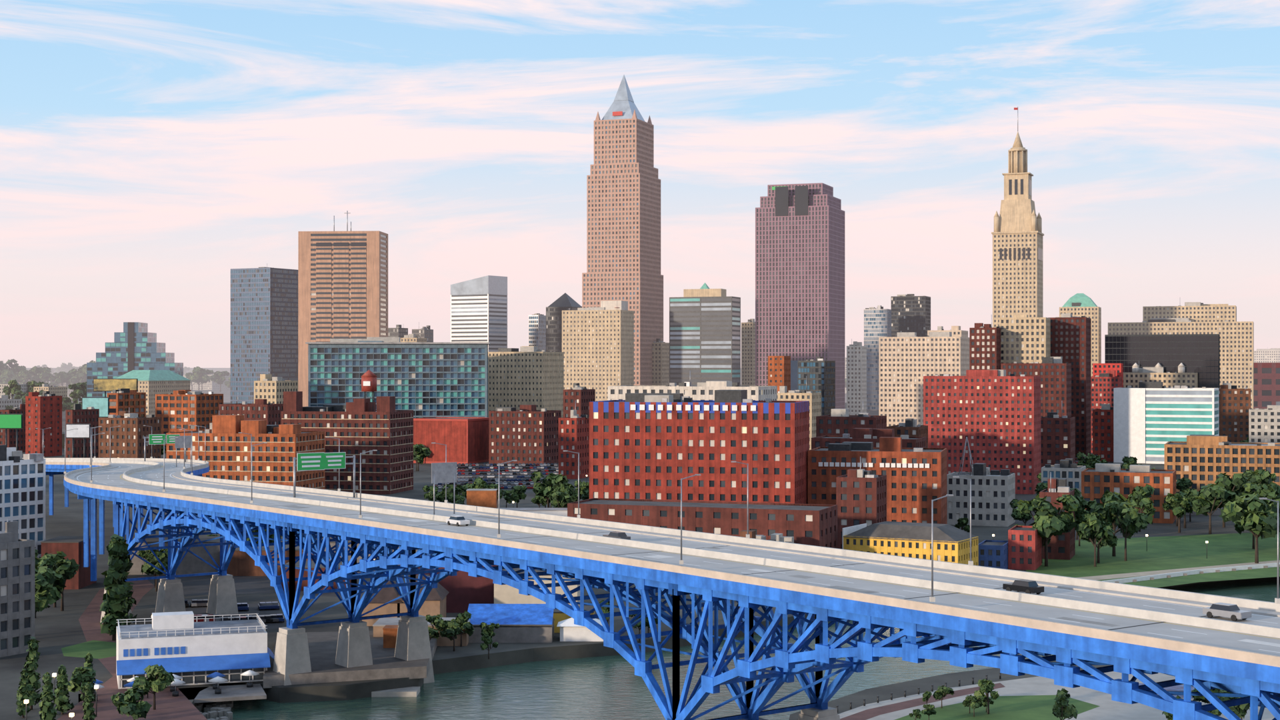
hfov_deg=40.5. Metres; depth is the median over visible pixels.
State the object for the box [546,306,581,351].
office tower
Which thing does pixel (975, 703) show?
tree
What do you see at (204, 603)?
car
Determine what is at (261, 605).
car
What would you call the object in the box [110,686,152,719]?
tree
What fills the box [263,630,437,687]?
pier pad
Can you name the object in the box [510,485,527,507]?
tree
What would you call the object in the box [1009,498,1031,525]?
tree
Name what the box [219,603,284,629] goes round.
lot
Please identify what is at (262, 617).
car
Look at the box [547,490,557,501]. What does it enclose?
tree
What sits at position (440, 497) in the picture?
tree
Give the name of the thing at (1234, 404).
building
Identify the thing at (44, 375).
tree
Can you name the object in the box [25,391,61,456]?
red tower
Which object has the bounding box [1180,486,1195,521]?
tree
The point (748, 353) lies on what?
building
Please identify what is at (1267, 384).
dark red building
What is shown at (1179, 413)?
building
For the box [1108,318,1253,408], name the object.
building
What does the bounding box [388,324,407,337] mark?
building
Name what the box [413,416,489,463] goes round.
building
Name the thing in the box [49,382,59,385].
tree
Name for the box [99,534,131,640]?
tree
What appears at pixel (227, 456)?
warehouse
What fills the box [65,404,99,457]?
building
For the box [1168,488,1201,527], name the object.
tree
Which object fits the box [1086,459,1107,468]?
tree
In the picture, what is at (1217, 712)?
tree
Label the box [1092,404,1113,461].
building
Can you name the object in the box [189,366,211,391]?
tree
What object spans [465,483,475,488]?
tree
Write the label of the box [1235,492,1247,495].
tree
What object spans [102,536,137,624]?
tree
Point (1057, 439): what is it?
building
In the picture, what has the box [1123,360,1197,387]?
building
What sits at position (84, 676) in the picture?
tree
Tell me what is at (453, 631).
tree
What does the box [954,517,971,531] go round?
tree
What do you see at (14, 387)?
tree
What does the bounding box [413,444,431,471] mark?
tree
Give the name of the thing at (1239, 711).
tree
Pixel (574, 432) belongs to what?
building
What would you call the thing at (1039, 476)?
tree
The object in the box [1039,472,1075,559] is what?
building
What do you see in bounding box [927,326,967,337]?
renaissance top
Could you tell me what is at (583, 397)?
building
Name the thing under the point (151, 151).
sky
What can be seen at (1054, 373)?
building
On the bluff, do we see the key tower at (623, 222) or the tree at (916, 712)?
the key tower at (623, 222)
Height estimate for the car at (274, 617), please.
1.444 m
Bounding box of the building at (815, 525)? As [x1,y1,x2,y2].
[567,498,837,548]
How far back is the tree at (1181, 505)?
568.79 m
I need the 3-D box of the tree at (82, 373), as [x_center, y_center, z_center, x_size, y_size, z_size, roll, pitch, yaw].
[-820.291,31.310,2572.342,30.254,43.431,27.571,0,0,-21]
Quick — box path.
[1074,560,1279,579]
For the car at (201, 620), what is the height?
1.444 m
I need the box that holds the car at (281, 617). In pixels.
[275,614,284,622]
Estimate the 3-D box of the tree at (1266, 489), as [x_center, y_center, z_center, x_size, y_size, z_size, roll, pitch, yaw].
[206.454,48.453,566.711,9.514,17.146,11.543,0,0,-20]
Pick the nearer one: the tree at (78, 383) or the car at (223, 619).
the car at (223, 619)
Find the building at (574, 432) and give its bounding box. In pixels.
[558,400,589,479]
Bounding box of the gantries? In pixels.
[144,434,456,514]
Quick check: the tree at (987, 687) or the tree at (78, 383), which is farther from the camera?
the tree at (78, 383)
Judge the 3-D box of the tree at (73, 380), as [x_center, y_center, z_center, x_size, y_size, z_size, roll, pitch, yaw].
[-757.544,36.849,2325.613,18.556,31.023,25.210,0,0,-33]
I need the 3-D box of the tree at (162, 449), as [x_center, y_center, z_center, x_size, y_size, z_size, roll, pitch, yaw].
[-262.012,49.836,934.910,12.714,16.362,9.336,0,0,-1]
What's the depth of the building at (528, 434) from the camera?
964.19 m
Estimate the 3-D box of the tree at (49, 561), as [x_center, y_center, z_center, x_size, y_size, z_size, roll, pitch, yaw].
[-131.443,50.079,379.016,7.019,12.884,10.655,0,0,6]
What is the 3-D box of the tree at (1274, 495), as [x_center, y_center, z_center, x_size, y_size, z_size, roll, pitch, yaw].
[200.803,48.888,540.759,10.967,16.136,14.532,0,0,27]
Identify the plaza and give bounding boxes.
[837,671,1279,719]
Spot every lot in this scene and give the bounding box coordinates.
[185,598,209,621]
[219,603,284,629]
[434,464,558,490]
[1014,516,1033,522]
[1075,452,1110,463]
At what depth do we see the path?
462.31 m
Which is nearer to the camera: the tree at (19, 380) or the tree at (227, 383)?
the tree at (19, 380)
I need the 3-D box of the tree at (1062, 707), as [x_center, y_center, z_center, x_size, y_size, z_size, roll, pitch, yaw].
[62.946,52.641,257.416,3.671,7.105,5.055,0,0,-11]
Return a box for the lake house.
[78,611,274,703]
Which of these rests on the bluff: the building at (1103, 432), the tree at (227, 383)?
the tree at (227, 383)
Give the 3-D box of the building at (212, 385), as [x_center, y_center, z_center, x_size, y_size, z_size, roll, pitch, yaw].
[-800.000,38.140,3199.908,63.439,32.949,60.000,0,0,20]
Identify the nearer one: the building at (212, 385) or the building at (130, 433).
the building at (130, 433)
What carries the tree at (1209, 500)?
on the ground at (56, 629)
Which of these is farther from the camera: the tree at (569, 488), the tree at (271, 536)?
the tree at (569, 488)
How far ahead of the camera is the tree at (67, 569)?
390.11 m
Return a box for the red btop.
[1092,363,1123,387]
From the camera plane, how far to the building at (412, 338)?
1592.14 m
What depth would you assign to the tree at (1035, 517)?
509.63 m
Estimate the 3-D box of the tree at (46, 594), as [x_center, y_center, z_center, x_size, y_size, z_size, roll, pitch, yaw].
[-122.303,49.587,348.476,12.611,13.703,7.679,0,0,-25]
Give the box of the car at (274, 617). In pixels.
[270,614,278,622]
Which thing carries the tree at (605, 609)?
on the ground at (56, 629)
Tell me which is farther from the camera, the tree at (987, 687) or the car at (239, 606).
the car at (239, 606)
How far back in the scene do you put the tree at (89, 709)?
267.52 m
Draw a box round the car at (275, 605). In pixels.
[270,601,279,609]
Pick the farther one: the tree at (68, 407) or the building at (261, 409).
the tree at (68, 407)
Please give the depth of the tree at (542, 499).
641.27 m
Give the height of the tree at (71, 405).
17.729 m
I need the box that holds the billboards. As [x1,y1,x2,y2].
[0,378,137,457]
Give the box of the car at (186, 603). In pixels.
[184,599,188,607]
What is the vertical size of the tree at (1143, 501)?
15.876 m
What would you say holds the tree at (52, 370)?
on the bluff
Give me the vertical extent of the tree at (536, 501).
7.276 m
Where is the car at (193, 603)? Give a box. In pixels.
[190,599,199,607]
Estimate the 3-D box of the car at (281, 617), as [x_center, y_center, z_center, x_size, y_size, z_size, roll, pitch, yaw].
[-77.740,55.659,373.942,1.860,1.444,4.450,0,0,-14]
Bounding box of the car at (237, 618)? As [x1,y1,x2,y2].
[234,616,240,620]
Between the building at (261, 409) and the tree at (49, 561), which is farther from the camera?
the building at (261, 409)
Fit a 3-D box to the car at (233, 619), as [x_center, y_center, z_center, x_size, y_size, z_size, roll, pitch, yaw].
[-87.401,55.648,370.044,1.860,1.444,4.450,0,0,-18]
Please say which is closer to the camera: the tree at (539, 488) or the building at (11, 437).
the tree at (539, 488)
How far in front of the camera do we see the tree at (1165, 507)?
594.59 m
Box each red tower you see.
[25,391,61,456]
[768,356,790,392]
[923,370,1040,494]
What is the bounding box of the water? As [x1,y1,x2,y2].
[201,576,1279,719]
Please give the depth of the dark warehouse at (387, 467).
744.54 m
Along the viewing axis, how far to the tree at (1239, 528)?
521.70 m
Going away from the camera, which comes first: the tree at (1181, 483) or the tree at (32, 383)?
the tree at (1181, 483)
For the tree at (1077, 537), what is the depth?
548.81 m
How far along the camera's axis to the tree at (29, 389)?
2008.26 m
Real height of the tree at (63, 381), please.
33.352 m
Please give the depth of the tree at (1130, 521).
487.31 m
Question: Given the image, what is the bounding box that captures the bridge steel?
[45,464,1279,719]
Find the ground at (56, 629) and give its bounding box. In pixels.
[0,368,1255,719]
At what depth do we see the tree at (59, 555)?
394.49 m
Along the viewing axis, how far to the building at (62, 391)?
1793.32 m
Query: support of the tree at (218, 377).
on the bluff
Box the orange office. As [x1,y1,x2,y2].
[155,390,223,452]
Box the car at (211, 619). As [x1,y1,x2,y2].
[207,614,215,621]
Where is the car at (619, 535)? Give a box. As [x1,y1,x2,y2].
[602,531,630,539]
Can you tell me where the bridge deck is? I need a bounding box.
[22,424,1279,667]
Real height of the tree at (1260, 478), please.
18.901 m
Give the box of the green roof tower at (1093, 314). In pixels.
[1059,302,1101,376]
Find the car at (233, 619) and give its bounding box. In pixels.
[227,616,234,620]
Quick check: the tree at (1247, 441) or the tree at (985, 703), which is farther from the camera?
the tree at (1247, 441)
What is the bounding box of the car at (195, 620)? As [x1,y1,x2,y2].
[194,614,197,621]
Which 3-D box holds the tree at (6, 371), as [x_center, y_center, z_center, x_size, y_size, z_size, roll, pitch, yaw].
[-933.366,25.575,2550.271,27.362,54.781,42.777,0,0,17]
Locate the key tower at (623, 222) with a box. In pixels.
[582,75,663,385]
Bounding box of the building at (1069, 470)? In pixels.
[1041,458,1085,496]
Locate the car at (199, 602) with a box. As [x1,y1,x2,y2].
[196,599,204,607]
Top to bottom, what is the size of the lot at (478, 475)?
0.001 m
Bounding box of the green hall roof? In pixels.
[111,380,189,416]
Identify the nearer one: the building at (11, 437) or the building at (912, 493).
the building at (912, 493)
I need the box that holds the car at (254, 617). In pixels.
[252,615,259,621]
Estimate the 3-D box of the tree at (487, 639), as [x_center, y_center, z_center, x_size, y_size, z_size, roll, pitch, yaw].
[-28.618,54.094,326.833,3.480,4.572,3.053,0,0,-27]
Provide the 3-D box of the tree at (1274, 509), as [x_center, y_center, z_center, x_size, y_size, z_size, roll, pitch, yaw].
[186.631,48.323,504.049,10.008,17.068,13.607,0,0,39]
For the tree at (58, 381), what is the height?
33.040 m
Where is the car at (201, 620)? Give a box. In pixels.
[196,614,203,621]
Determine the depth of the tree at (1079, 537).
529.05 m
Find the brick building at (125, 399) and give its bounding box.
[106,388,145,416]
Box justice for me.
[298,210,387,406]
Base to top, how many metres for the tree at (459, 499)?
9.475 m
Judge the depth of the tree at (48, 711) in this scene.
260.56 m
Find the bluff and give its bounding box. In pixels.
[16,371,878,447]
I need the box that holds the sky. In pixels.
[0,0,1279,367]
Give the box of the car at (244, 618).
[240,616,247,619]
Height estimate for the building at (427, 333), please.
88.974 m
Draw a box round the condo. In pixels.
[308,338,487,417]
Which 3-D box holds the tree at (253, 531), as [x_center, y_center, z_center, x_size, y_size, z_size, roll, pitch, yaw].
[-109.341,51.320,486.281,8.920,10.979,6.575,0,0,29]
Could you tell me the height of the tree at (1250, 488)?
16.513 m
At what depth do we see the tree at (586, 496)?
631.20 m
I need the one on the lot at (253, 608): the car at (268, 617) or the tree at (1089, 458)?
the car at (268, 617)
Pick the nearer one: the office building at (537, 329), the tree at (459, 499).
the tree at (459, 499)
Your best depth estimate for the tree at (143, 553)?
429.77 m
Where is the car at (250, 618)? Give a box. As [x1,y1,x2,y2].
[245,615,252,619]
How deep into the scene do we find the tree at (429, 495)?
661.75 m
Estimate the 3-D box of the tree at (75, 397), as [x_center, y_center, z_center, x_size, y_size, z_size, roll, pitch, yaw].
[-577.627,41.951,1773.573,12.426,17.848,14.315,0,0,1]
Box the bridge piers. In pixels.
[100,574,839,719]
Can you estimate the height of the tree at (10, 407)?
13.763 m
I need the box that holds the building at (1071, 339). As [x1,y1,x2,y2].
[1048,313,1091,458]
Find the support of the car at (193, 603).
on the lot at (198, 610)
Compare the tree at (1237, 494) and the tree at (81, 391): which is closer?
the tree at (1237, 494)
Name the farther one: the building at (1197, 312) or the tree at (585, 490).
the building at (1197, 312)
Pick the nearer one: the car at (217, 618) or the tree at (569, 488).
the car at (217, 618)
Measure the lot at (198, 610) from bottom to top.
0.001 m
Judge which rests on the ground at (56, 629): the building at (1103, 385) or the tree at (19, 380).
the building at (1103, 385)
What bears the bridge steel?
on the ground at (56, 629)
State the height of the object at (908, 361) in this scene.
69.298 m
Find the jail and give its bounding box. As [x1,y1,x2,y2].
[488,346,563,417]
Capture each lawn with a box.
[894,694,1099,719]
[1026,532,1279,577]
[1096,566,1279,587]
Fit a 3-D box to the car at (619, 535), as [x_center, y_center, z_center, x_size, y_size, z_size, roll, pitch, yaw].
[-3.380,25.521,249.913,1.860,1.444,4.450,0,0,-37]
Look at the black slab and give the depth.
1146.34 m
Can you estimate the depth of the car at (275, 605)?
392.47 m
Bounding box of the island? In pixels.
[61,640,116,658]
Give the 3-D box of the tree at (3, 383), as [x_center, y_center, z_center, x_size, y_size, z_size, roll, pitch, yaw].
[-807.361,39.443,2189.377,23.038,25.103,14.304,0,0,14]
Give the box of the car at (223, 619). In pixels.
[219,616,227,621]
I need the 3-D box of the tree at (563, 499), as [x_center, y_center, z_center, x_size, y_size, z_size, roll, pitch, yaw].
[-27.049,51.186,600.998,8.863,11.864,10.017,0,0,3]
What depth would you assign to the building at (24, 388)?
1988.17 m
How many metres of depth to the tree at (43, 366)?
4609.10 m
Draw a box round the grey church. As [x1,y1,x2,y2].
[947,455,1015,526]
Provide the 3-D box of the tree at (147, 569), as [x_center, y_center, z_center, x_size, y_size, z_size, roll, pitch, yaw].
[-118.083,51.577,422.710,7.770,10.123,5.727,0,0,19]
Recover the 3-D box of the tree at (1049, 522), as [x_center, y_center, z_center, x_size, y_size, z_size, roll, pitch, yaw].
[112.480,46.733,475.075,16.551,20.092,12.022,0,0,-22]
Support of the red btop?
on the ground at (56, 629)
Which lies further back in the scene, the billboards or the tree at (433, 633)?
the billboards
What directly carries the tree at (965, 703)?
on the lawn at (1029, 707)
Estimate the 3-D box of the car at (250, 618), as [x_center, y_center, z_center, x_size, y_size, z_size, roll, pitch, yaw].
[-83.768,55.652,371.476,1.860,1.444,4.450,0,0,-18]
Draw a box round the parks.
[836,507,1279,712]
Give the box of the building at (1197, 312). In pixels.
[1142,302,1236,321]
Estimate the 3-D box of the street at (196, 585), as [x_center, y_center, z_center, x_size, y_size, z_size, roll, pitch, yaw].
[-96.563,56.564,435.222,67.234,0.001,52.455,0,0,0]
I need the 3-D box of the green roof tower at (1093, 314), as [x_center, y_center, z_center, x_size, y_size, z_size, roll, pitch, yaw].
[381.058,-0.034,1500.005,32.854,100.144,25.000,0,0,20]
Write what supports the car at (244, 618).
on the lot at (253, 608)
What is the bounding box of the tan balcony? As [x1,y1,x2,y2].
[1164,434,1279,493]
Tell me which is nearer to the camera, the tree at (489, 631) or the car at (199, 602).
the tree at (489, 631)
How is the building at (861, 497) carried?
on the ground at (56, 629)
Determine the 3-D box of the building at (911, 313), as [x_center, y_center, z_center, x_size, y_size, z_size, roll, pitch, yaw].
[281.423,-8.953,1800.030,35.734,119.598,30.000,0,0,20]
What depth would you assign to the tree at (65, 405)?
1458.49 m
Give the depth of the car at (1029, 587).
192.31 m
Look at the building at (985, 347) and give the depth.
990.18 m
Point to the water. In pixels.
(612, 687)
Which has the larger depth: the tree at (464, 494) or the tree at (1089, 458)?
the tree at (1089, 458)
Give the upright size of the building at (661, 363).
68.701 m
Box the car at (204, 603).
[201,599,207,606]
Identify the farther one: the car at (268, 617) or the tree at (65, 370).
the tree at (65, 370)
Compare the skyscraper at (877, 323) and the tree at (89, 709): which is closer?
the tree at (89, 709)
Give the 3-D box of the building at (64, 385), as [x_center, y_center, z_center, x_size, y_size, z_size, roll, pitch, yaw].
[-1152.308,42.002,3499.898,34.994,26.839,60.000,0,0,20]
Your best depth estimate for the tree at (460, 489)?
630.05 m
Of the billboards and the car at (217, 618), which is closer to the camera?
the car at (217, 618)
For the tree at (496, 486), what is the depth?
643.65 m
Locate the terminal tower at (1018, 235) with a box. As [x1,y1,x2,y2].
[991,106,1043,327]
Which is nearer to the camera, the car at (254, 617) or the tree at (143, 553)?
the car at (254, 617)
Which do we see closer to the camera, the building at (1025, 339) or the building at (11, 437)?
the building at (1025, 339)
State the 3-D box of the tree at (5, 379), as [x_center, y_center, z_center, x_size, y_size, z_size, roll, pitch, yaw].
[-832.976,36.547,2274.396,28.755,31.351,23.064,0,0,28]
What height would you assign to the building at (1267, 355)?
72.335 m
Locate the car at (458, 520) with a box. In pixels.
[446,515,469,525]
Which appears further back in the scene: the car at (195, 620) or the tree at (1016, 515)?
the tree at (1016, 515)
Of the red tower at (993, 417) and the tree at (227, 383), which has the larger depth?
the tree at (227, 383)
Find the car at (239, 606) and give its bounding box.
[237,602,242,610]
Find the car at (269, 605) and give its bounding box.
[265,602,273,609]
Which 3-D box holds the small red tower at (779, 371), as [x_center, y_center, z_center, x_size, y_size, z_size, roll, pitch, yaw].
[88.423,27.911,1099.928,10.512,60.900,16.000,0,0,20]
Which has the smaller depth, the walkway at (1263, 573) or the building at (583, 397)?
the walkway at (1263, 573)
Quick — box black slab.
[1104,334,1219,388]
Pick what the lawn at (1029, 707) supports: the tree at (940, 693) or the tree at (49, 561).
the tree at (940, 693)
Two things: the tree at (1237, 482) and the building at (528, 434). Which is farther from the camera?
the building at (528, 434)
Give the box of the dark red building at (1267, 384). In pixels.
[1254,362,1279,408]
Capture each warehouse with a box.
[166,410,324,489]
[280,402,413,494]
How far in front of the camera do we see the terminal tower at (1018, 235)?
1358.15 m
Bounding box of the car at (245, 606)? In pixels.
[240,602,248,610]
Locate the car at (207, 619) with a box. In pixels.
[200,614,209,621]
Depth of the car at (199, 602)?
396.11 m
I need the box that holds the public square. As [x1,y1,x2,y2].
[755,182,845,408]
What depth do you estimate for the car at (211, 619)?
372.63 m
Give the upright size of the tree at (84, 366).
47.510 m
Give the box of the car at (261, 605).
[258,602,267,609]
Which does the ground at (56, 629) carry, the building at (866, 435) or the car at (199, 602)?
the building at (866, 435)
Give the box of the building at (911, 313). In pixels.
[890,294,930,337]
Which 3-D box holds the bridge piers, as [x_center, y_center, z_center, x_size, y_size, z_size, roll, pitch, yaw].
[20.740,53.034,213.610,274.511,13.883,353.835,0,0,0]
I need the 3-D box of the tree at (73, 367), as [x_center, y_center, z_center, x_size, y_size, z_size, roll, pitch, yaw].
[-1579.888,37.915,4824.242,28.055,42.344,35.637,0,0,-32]
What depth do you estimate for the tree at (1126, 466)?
638.86 m
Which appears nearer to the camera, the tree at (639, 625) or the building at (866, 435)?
the tree at (639, 625)
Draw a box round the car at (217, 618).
[213,614,220,621]
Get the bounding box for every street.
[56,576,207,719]
[143,574,365,598]
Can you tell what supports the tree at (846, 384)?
on the bluff
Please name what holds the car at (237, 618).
on the lot at (253, 608)
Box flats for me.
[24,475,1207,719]
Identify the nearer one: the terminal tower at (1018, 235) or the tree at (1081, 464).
the tree at (1081, 464)
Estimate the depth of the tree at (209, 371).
3188.48 m
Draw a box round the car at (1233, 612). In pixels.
[1202,602,1251,621]
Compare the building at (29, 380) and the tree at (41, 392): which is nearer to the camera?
the tree at (41, 392)
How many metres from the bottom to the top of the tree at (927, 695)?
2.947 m
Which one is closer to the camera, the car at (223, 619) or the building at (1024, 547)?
the car at (223, 619)
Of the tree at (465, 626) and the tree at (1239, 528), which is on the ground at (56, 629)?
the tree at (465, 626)
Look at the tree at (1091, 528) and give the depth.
475.26 m
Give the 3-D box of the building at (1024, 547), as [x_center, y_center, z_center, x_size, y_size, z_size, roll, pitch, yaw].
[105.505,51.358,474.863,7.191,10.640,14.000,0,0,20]
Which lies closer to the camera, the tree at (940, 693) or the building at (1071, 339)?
the tree at (940, 693)
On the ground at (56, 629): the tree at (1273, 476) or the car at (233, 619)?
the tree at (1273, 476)
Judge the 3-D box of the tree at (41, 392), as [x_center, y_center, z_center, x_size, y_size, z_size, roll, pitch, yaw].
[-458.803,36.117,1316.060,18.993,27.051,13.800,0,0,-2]
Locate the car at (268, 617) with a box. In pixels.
[264,614,272,623]
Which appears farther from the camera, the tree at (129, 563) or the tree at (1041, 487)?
the tree at (1041, 487)
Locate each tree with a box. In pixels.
[0,358,18,378]
[0,376,11,383]
[0,381,7,383]
[2,379,21,399]
[3,394,10,399]
[6,376,23,383]
[6,405,13,409]
[12,366,26,382]
[14,390,25,398]
[14,394,25,403]
[16,668,31,717]
[19,370,32,383]
[22,636,41,709]
[24,390,44,397]
[26,381,39,392]
[29,380,49,391]
[30,366,51,383]
[34,364,47,367]
[34,547,38,564]
[34,557,58,617]
[34,564,65,592]
[34,573,63,613]
[38,551,78,607]
[38,672,58,719]
[48,372,57,381]
[49,367,54,382]
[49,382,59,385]
[52,558,79,611]
[53,664,74,714]
[54,362,72,371]
[54,371,65,386]
[54,372,67,386]
[59,368,67,372]
[60,371,72,385]
[62,396,71,409]
[62,399,67,411]
[65,402,74,409]
[67,666,96,706]
[68,368,77,376]
[68,376,80,385]
[68,382,86,396]
[68,392,81,403]
[69,366,77,370]
[70,401,81,409]
[74,364,86,375]
[74,382,86,397]
[76,367,86,382]
[80,652,96,701]
[82,682,96,719]
[83,381,86,393]
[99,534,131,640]
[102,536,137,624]
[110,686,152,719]
[132,664,175,709]
[137,548,167,587]
[140,551,167,591]
[161,444,165,453]
[183,366,189,374]
[184,372,195,391]
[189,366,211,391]
[202,368,211,374]
[210,370,229,391]
[224,377,230,388]
[246,529,263,543]
[264,529,281,542]
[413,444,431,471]
[413,450,423,471]
[422,485,438,500]
[426,614,448,631]
[428,626,439,641]
[430,490,448,502]
[438,620,462,651]
[441,484,467,502]
[448,494,464,504]
[450,610,473,646]
[461,486,474,498]
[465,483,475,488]
[473,477,487,488]
[479,622,499,648]
[480,634,497,659]
[488,483,504,499]
[502,489,513,507]
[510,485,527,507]
[530,470,561,507]
[530,494,545,507]
[538,496,549,505]
[542,474,569,498]
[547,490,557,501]
[550,490,575,507]
[558,482,579,501]
[572,480,589,497]
[580,488,589,499]
[582,490,589,499]
[599,600,609,624]
[628,614,649,641]
[647,618,657,637]
[845,378,846,394]
[908,708,921,719]
[922,690,931,703]
[922,704,936,719]
[932,685,953,707]
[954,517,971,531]
[962,694,978,713]
[964,695,983,716]
[973,678,999,713]
[982,697,993,711]
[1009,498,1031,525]
[1016,494,1080,566]
[1033,514,1074,519]
[1034,482,1047,495]
[1035,487,1083,517]
[1036,472,1041,481]
[1041,537,1050,563]
[1052,688,1077,719]
[1075,462,1087,467]
[1075,498,1097,527]
[1075,509,1114,566]
[1076,452,1101,466]
[1076,508,1082,539]
[1078,509,1088,545]
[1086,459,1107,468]
[1086,520,1117,563]
[1089,489,1139,556]
[1103,499,1153,561]
[1120,456,1141,466]
[1120,462,1155,469]
[1126,484,1156,531]
[1162,502,1178,525]
[1162,695,1181,719]
[1164,492,1192,532]
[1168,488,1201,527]
[1176,477,1192,490]
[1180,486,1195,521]
[1190,484,1235,533]
[1190,688,1221,703]
[1198,472,1247,527]
[1207,709,1221,715]
[1214,689,1249,719]
[1218,492,1279,563]
[1234,510,1254,549]
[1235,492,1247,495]
[1240,436,1248,442]
[1242,469,1271,491]
[1242,481,1279,494]
[1244,469,1276,483]
[1253,481,1279,499]
[1264,491,1279,505]
[1266,497,1279,515]
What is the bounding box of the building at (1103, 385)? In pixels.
[1091,370,1121,452]
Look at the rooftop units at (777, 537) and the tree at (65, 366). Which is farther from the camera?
the tree at (65, 366)
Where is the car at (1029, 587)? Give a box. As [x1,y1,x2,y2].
[1002,579,1043,593]
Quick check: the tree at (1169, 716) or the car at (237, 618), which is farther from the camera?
the car at (237, 618)
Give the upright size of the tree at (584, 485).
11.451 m
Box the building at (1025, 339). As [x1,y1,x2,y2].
[999,314,1050,363]
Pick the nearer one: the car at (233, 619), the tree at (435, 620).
the tree at (435, 620)
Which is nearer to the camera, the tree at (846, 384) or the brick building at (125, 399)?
the brick building at (125, 399)
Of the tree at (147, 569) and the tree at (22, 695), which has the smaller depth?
the tree at (22, 695)
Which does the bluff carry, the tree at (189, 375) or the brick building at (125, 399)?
the tree at (189, 375)
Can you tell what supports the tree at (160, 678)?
on the ground at (56, 629)
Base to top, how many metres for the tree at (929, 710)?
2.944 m
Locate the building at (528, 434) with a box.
[489,404,561,463]
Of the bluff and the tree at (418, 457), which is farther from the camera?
the bluff
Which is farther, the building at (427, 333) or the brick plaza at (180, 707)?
the building at (427, 333)
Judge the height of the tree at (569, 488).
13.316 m
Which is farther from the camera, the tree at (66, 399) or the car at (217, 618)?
the tree at (66, 399)
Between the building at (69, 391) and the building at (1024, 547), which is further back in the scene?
the building at (69, 391)
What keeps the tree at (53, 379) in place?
on the bluff
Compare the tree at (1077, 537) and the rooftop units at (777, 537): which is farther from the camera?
the tree at (1077, 537)
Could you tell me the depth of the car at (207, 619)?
372.19 m
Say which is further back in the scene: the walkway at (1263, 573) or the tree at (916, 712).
the walkway at (1263, 573)
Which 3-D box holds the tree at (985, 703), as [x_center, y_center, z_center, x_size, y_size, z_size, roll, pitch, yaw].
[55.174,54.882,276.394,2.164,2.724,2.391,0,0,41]
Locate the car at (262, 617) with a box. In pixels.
[258,615,265,623]
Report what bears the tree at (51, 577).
on the ground at (56, 629)
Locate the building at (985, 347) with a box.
[969,314,1001,369]

